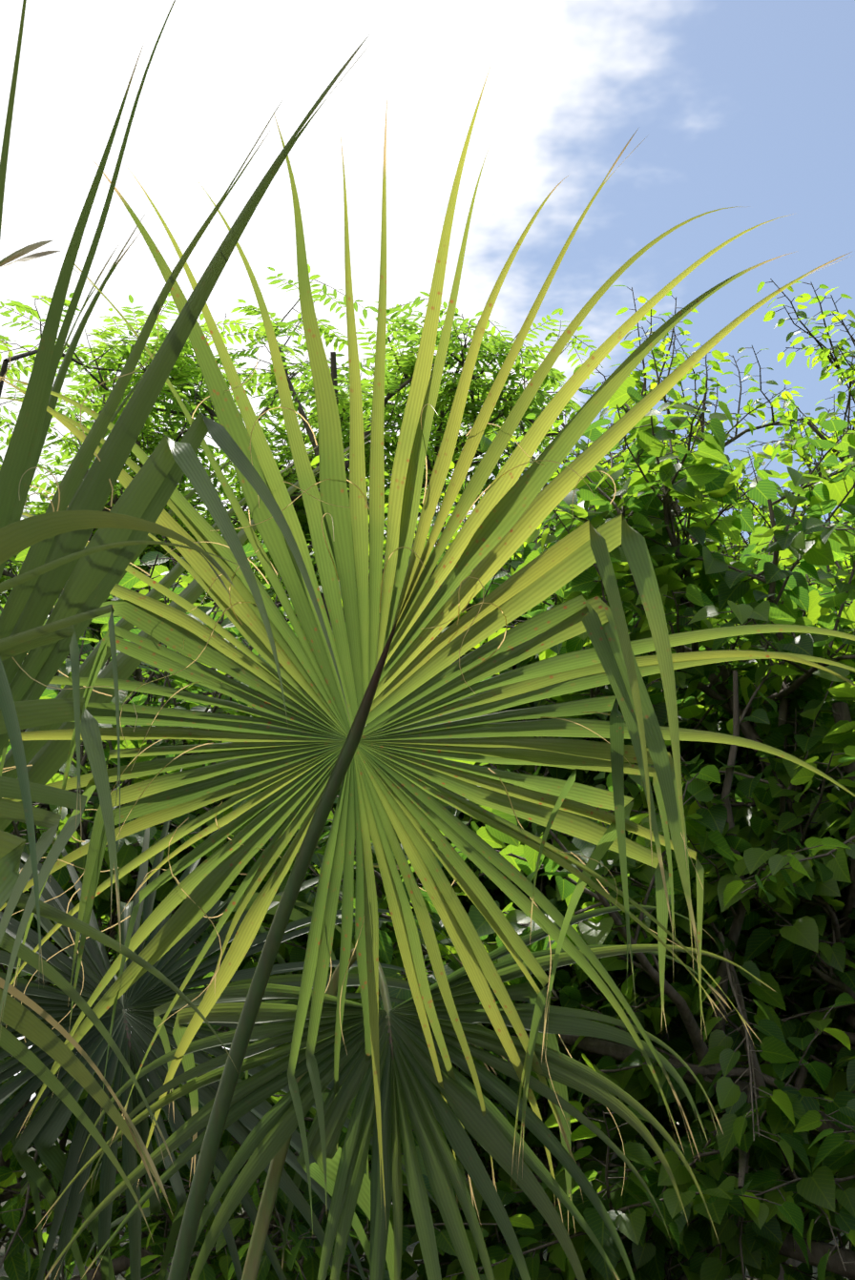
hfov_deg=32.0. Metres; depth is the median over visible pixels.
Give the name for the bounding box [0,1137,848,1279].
ground
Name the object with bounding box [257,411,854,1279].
tree
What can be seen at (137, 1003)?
palm leaf
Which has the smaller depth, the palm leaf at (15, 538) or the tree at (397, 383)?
the palm leaf at (15, 538)
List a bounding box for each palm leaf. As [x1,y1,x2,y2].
[0,0,373,750]
[0,64,854,1279]
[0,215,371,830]
[0,240,254,1244]
[0,768,510,1279]
[36,904,775,1279]
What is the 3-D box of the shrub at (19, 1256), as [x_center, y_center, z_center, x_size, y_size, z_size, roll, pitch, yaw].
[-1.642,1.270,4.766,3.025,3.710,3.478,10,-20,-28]
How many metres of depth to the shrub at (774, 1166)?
4.53 m
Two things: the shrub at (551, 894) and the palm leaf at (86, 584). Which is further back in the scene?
the shrub at (551, 894)
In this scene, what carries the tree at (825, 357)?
on the ground
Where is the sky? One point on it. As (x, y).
(749, 105)
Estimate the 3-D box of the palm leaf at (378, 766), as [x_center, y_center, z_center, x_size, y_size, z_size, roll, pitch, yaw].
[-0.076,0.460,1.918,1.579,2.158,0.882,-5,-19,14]
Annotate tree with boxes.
[0,263,622,973]
[0,292,275,691]
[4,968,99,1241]
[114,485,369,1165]
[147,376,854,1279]
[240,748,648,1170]
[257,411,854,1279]
[412,278,854,1071]
[678,415,854,1064]
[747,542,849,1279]
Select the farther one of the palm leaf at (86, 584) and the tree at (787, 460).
the tree at (787, 460)
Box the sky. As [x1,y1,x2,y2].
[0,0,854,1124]
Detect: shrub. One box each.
[0,514,534,1279]
[19,508,800,1218]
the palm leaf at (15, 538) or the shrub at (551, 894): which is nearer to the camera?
the palm leaf at (15, 538)
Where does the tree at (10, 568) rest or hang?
on the ground
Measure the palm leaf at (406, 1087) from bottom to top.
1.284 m
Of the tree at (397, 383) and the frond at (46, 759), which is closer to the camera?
the frond at (46, 759)
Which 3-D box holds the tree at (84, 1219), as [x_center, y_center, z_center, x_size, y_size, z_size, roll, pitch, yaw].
[-5.722,3.753,21.884,6.019,9.572,4.738,-14,-23,37]

